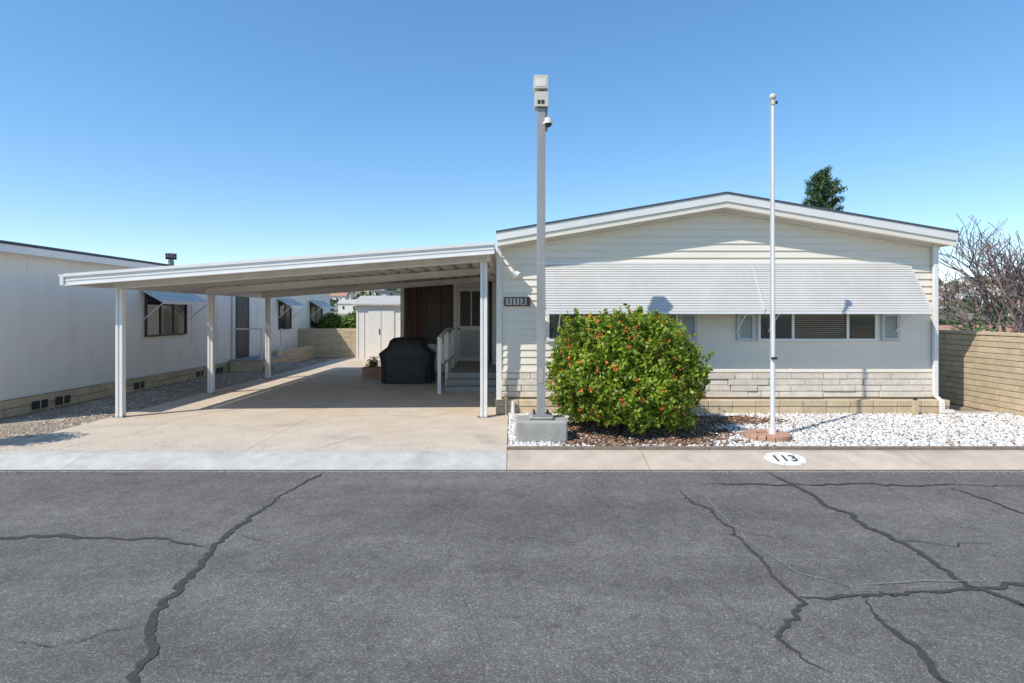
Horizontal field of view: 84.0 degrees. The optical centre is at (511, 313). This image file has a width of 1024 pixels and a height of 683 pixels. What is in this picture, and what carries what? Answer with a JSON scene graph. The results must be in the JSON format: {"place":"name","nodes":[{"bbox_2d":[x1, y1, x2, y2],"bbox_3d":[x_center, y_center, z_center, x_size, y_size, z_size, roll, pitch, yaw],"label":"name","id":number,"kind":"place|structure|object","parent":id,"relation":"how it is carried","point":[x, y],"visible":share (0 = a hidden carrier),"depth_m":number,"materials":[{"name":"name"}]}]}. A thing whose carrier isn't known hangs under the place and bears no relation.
{"place":"outdoors","nodes":[
{"label":"outdoors","id":0,"kind":"place"},
{"bbox_2d":[0,251,329,400],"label":"walls","id":1,"kind":"structure","parent":0,"point":[55,335],"depth_m":10.78,"materials":[{"name":"white paint"}]},
{"bbox_2d":[0,240,172,267],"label":"roof","id":2,"kind":"structure","parent":1,"relation":"on","point":[24,248],"depth_m":10.20,"materials":[{"name":"white metal"}]},
{"bbox_2d":[165,253,176,264],"bbox_3d":[-8.750,-1.358,14.600,0.240,0.416,0.260,0,0,0],"label":"turbine vent","id":3,"kind":"object","parent":2,"relation":"on","point":[170,257],"visible":0.96,"depth_m":14.54,"materials":[{"name":"metal"}]},
{"bbox_2d":[141,290,206,320],"bbox_3d":[-7.854,-0.203,13.350,0.507,0.724,1.900,0,0,0],"label":"awning","id":4,"kind":"object","parent":1,"relation":"attached to","point":[177,298],"depth_m":13.22,"materials":[{"name":"white paint"}]},
{"bbox_2d":[145,293,322,358],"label":"windows and door","id":5,"kind":"structure","parent":1,"relation":"attached to","point":[166,319],"depth_m":16.50,"materials":[{"name":"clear glass"}]},
{"bbox_2d":[277,298,305,317],"bbox_3d":[-7.854,-0.203,20.300,0.507,0.724,1.400,0,0,0],"label":"awning","id":6,"kind":"object","parent":1,"relation":"attached to","point":[292,303],"depth_m":20.16,"materials":[{"name":"white paint"}]},
{"bbox_2d":[309,300,334,317],"bbox_3d":[-7.854,-0.203,23.550,0.507,0.724,1.700,0,0,0],"label":"awning","id":7,"kind":"object","parent":1,"relation":"attached to","point":[323,304],"depth_m":23.37,"materials":[{"name":"white paint"}]},
{"bbox_2d":[0,451,506,471],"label":"driveway apron","id":8,"kind":"object","parent":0,"point":[253,460],"visible":0.78,"depth_m":6.58,"materials":[{"name":"concrete"}]},
{"bbox_2d":[0,357,507,450],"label":"driveway","id":9,"kind":"structure","parent":0,"point":[343,385],"depth_m":8.73,"materials":[{"name":"concrete"}]},
{"bbox_2d":[0,400,497,449],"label":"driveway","id":10,"kind":"structure","parent":9,"relation":"on","point":[228,430],"depth_m":7.59,"materials":[{"name":"beige concrete"}]},
{"bbox_2d":[59,242,495,417],"bbox_3d":[-3.603,0.272,12.514,6.665,2.756,7.632,0,0,0],"label":"carport","id":11,"kind":"object","parent":9,"relation":"on","point":[268,279],"visible":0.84,"depth_m":9.05,"materials":[{"name":"white metal"}]},
{"bbox_2d":[362,357,380,377],"bbox_3d":[-3.600,1.377,14.760,0.500,0.539,0.380,0,0,0],"label":"brick planter","id":12,"kind":"object","parent":9,"relation":"on","point":[372,369],"visible":0.99,"depth_m":14.60,"materials":[{"name":"brick"}]},
{"bbox_2d":[352,296,399,358],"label":"garden shed","id":13,"kind":"structure","parent":9,"relation":"on","point":[377,324],"depth_m":20.98,"materials":[{"name":"metal"}]},
{"bbox_2d":[379,337,435,383],"bbox_3d":[-2.502,1.105,13.699,1.322,1.100,0.655,0,0,0],"label":"covered grill","id":14,"kind":"object","parent":9,"relation":"on","point":[407,360],"visible":1,"depth_m":13.40,"materials":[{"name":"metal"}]},
{"bbox_2d":[400,277,495,373],"bbox_3d":[-1.645,0.320,17.750,2.810,2.660,4.500,0,0,0],"label":"enclosed porch","id":15,"kind":"object","parent":9,"relation":"on","point":[429,314],"visible":0.46,"depth_m":15.57,"materials":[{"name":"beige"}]},
{"bbox_2d":[437,327,495,393],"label":"porch steps","id":16,"kind":"structure","parent":9,"relation":"on","point":[462,376],"depth_m":12.50,"materials":[{"name":"paint"}]},
{"bbox_2d":[299,328,355,356],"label":"block wall","id":17,"kind":"structure","parent":0,"point":[333,342],"depth_m":21.60,"materials":[{"name":"beige brick"}]},
{"bbox_2d":[0,373,983,449],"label":"lot ground","id":18,"kind":"structure","parent":0,"point":[956,407],"depth_m":10.00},
{"bbox_2d":[0,355,271,418],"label":"block skirting","id":19,"kind":"object","parent":18,"relation":"on","point":[9,408],"visible":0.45,"depth_m":10.95,"materials":[{"name":"beige concrete"}]},
{"bbox_2d":[0,357,342,437],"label":"dirt strip","id":20,"kind":"object","parent":18,"relation":"on","point":[183,392],"visible":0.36,"depth_m":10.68,"materials":[{"name":"grey gravel"}]},
{"bbox_2d":[229,328,314,371],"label":"side steps","id":21,"kind":"structure","parent":20,"relation":"on","point":[281,359],"depth_m":17.07,"materials":[{"name":"paint"}]},
{"bbox_2d":[316,312,355,327],"bbox_3d":[-7.194,0.681,23.641,4.693,1.959,2.493,0,0,0],"label":"hedge","id":22,"kind":"object","parent":18,"relation":"on","point":[329,320],"visible":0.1,"depth_m":23.33,"materials":[{"name":"green plant"}]},
{"bbox_2d":[508,446,1023,449],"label":"garden edging","id":23,"kind":"object","parent":18,"relation":"on","point":[766,448],"visible":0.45,"depth_m":6.91,"materials":[{"name":"beige concrete"}]},
{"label":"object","id":24,"kind":"object","parent":18,"relation":"on","visible":0},
{"bbox_2d":[502,211,931,369],"bbox_3d":[3.422,-0.207,16.739,7.316,3.114,14.522,0,0,0],"label":"lap siding","id":25,"kind":"object","parent":24,"relation":"attached to","point":[720,236],"visible":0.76,"depth_m":9.49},
{"bbox_2d":[511,270,521,277],"bbox_3d":[0.074,-0.657,9.394,0.198,0.143,0.172,0,0,0],"label":"flood lamp","id":26,"kind":"object","parent":25,"relation":"attached to","point":[515,273],"visible":1,"depth_m":9.34,"materials":[{"name":"white paint"}]},
{"bbox_2d":[504,297,529,305],"bbox_3d":[0.085,-0.205,9.462,0.430,0.150,0.036,0,0,0],"label":"number plaque","id":27,"kind":"object","parent":25,"relation":"attached to","point":[519,301],"visible":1,"depth_m":9.45,"materials":[{"name":"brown wood"}]},
{"bbox_2d":[545,262,764,331],"bbox_3d":[2.250,-0.276,9.232,3.484,1.168,0.535,0,0,0],"label":"awning","id":28,"kind":"object","parent":25,"relation":"attached to","point":[681,287],"visible":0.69,"depth_m":9.22,"materials":[{"name":"white paint"}]},
{"bbox_2d":[546,314,877,340],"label":"windows","id":29,"kind":"structure","parent":25,"relation":"attached to","point":[826,327],"depth_m":9.47,"materials":[{"name":"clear glass"}]},
{"bbox_2d":[679,314,899,340],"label":"shutters","id":30,"kind":"object","parent":29,"relation":"attached to","point":[747,333],"visible":0.48,"depth_m":9.45,"materials":[{"name":"paint"}]},
{"bbox_2d":[502,373,934,398],"bbox_3d":[3.430,1.312,9.480,7.260,0.675,0.077,0,0,0],"label":"stone skirting","id":31,"kind":"object","parent":25,"relation":"attached to","point":[806,385],"visible":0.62,"depth_m":9.46,"materials":[{"name":"white stone"}]},
{"bbox_2d":[752,262,932,331],"bbox_3d":[5.312,-0.276,9.232,2.639,1.168,0.535,0,0,0],"label":"awning","id":32,"kind":"object","parent":25,"relation":"attached to","point":[848,287],"visible":0.98,"depth_m":9.22,"materials":[{"name":"white paint"}]},
{"bbox_2d":[496,246,938,398],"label":"corner trim","id":33,"kind":"structure","parent":24,"relation":"attached to","point":[499,371],"depth_m":9.47,"materials":[{"name":"white paint"}]},
{"bbox_2d":[932,244,954,413],"bbox_3d":[7.090,0.235,9.355,0.220,2.770,0.210,0,0,0],"label":"downspout","id":34,"kind":"object","parent":33,"relation":"attached to","point":[942,410],"visible":1,"depth_m":9.40,"materials":[{"name":"white paint"}]},
{"bbox_2d":[497,193,956,247],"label":"fascia","id":35,"kind":"structure","parent":24,"relation":"attached to","point":[835,221],"depth_m":9.21,"materials":[{"name":"white paint"}]},
{"bbox_2d":[496,191,958,235],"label":"roof","id":36,"kind":"structure","parent":35,"relation":"attached to","point":[734,194],"depth_m":9.17,"materials":[{"name":"white metal"}]},
{"bbox_2d":[0,470,1023,682],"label":"road","id":37,"kind":"structure","parent":0,"point":[502,577],"depth_m":3.79,"materials":[{"name":"grey asphalt"}]},
{"bbox_2d":[3,623,142,646],"bbox_3d":[-2.373,1.741,3.065,0.732,0.001,0.157,0,0,-11],"label":"road crack","id":38,"kind":"object","parent":37,"relation":"on","point":[70,641],"visible":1,"depth_m":3.03,"materials":[{"name":"black asphalt"}]},
{"bbox_2d":[0,533,197,545],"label":"road crack","id":39,"kind":"object","parent":37,"relation":"on","point":[71,536],"visible":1,"depth_m":4.44,"materials":[{"name":"black asphalt"}]},
{"bbox_2d":[125,472,322,682],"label":"road crack","id":40,"kind":"object","parent":37,"relation":"on","point":[150,642],"visible":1,"depth_m":3.42,"materials":[{"name":"black asphalt"}]},
{"bbox_2d":[1,470,1023,477],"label":"gutter grit","id":41,"kind":"object","parent":37,"relation":"on","point":[503,472],"visible":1,"depth_m":6.27,"materials":[{"name":"grey gravel"}]},
{"bbox_2d":[680,490,829,671],"bbox_3d":[1.687,1.744,4.194,0.337,0.001,2.860,0,0,5],"label":"road crack","id":42,"kind":"object","parent":37,"relation":"on","point":[787,623],"visible":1,"depth_m":3.44,"materials":[{"name":"black asphalt"}]},
{"bbox_2d":[707,498,984,586],"bbox_3d":[2.141,1.737,4.386,1.053,0.001,2.240,0,0,-39],"label":"road crack","id":43,"kind":"object","parent":37,"relation":"on","point":[855,586],"visible":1,"depth_m":3.74,"materials":[{"name":"grey asphalt"}]},
{"bbox_2d":[705,482,1010,485],"bbox_3d":[3.927,1.742,5.817,4.055,0.001,0.126,0,0,1],"label":"road crack","id":44,"kind":"object","parent":37,"relation":"on","point":[851,483],"visible":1,"depth_m":5.81,"materials":[{"name":"black asphalt"}]},
{"bbox_2d":[766,471,1023,605],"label":"road crack","id":45,"kind":"object","parent":37,"relation":"on","point":[919,552],"visible":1,"depth_m":4.28,"materials":[{"name":"black asphalt"}]},
{"bbox_2d":[865,598,950,682],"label":"road crack","id":46,"kind":"object","parent":37,"relation":"on","point":[931,666],"visible":1,"depth_m":2.93,"materials":[{"name":"black asphalt"}]},
{"bbox_2d":[801,581,1023,599],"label":"road crack","id":47,"kind":"object","parent":37,"relation":"on","point":[1004,584],"visible":1,"depth_m":3.58,"materials":[{"name":"black asphalt"}]},
{"bbox_2d":[889,537,996,545],"bbox_3d":[3.312,1.740,4.330,0.811,0.001,0.122,0,0,9],"label":"road crack","id":48,"kind":"object","parent":37,"relation":"on","point":[943,544],"visible":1,"depth_m":4.33,"materials":[{"name":"black asphalt"}]},
{"bbox_2d":[952,488,1023,513],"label":"road crack","id":49,"kind":"object","parent":37,"relation":"on","point":[992,501],"visible":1,"depth_m":5.26,"materials":[{"name":"black asphalt"}]},
{"bbox_2d":[0,0,1023,283],"label":"sky","id":50,"kind":"structure","parent":0,"point":[198,131],"materials":[{"name":"blue"}]},
{"bbox_2d":[330,283,1020,324],"bbox_3d":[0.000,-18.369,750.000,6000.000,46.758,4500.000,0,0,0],"label":"ground","id":51,"kind":"structure","parent":0,"point":[969,314],"depth_m":283.35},
{"bbox_2d":[330,276,1022,315],"bbox_3d":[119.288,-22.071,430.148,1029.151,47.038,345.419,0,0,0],"label":"hillside houses","id":52,"kind":"structure","parent":51,"relation":"on","point":[345,302],"depth_m":332.51,"materials":[{"name":"tile"}]},
{"bbox_2d":[340,311,1012,324],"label":"distant trees","id":53,"kind":"object","parent":51,"relation":"on","point":[1008,321],"depth_m":76.21,"materials":[{"name":"green plant"}]},
{"bbox_2d":[330,276,1023,317],"bbox_3d":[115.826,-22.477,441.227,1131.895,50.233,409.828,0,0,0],"label":"hillside trees","id":54,"kind":"object","parent":51,"relation":"on","point":[966,301],"visible":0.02,"depth_m":281.08,"materials":[{"name":"green plant"}]},
{"bbox_2d":[507,450,1023,471],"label":"kerb","id":55,"kind":"structure","parent":51,"relation":"on","point":[757,460],"depth_m":6.59,"materials":[{"name":"concrete"}]},
{"bbox_2d":[764,452,805,465],"bbox_3d":[3.180,1.687,6.630,0.470,0.075,0.324,0,0,0],"label":"curb house number","id":56,"kind":"object","parent":55,"relation":"on","point":[785,458],"visible":1,"depth_m":6.63,"materials":[{"name":"white paint"}]},
{"bbox_2d":[508,411,1023,446],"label":"white gravel","id":57,"kind":"structure","parent":51,"relation":"on","point":[942,425],"depth_m":8.00,"materials":[{"name":"white gravel"}]},
{"bbox_2d":[504,394,514,414],"bbox_3d":[-0.043,1.478,9.270,0.184,0.345,0.129,0,0,0],"label":"garden tap","id":58,"kind":"object","parent":57,"relation":"on","point":[512,406],"visible":0.91,"depth_m":9.27,"materials":[{"name":"metal"}]},
{"bbox_2d":[516,75,567,441],"bbox_3d":[0.380,-0.720,7.490,0.660,4.740,0.480,0,0,0],"label":"street lamp","id":59,"kind":"object","parent":57,"relation":"on","point":[540,424],"visible":0.98,"depth_m":7.40,"materials":[{"name":"metal"}]},
{"bbox_2d":[554,414,786,445],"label":"bark mulch","id":60,"kind":"object","parent":57,"relation":"on","point":[661,433],"visible":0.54,"depth_m":7.71,"materials":[{"name":"brown wood"}]},
{"bbox_2d":[545,303,715,434],"bbox_3d":[1.592,0.758,8.087,2.331,1.823,2.176,0,0,0],"label":"flowering shrub","id":61,"kind":"object","parent":60,"relation":"on","point":[641,369],"visible":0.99,"depth_m":7.42,"materials":[{"name":"green plant"}]},
{"bbox_2d":[496,399,949,413],"bbox_3d":[3.455,1.532,9.400,7.450,0.235,0.151,0,0,0],"label":"block planter base","id":62,"kind":"object","parent":57,"relation":"on","point":[811,406],"visible":0.59,"depth_m":9.34,"materials":[{"name":"beige concrete"}]},
{"bbox_2d":[743,93,791,442],"bbox_3d":[3.360,-0.637,7.490,0.596,4.575,0.507,0,0,0],"label":"flagpole","id":63,"kind":"object","parent":57,"relation":"on","point":[773,434],"visible":0.94,"depth_m":7.52,"materials":[{"name":"white metal"}]},
{"bbox_2d":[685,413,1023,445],"bbox_3d":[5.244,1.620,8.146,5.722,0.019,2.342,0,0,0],"label":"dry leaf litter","id":64,"kind":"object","parent":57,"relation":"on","point":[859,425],"visible":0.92,"depth_m":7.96,"materials":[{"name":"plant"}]},
{"bbox_2d":[912,397,918,415],"bbox_3d":[6.500,1.495,9.170,0.080,0.310,0.060,0,0,0],"label":"utility pedestal","id":65,"kind":"object","parent":57,"relation":"on","point":[915,406],"visible":0.94,"depth_m":9.14,"materials":[{"name":"metal"}]},
{"bbox_2d":[801,164,847,210],"bbox_3d":[21.927,-2.605,39.969,3.441,15.630,3.519,0,0,0],"label":"conifer tree","id":66,"kind":"object","parent":51,"relation":"on","point":[820,180],"visible":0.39,"depth_m":39.59,"materials":[{"name":"green plant"}]},
{"bbox_2d":[939,324,1013,331],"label":"neighbourhood houses","id":67,"kind":"structure","parent":51,"relation":"on","point":[946,327],"depth_m":29.63,"materials":[{"name":"tile"}]},
{"bbox_2d":[951,322,1006,331],"bbox_3d":[10.904,1.615,15.282,4.457,3.261,5.282,0,0,0],"label":"shrub row","id":68,"kind":"object","parent":51,"relation":"on","point":[983,328],"visible":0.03,"depth_m":14.07,"materials":[{"name":"green plant"}]},
{"bbox_2d":[935,330,1023,415],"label":"block wall","id":69,"kind":"structure","parent":51,"relation":"on","point":[982,370],"depth_m":9.89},
{"bbox_2d":[939,214,1023,332],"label":"bare tree","id":70,"kind":"object","parent":51,"relation":"on","point":[1007,283],"visible":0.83,"depth_m":16.22,"materials":[{"name":"plant"}]}
]}

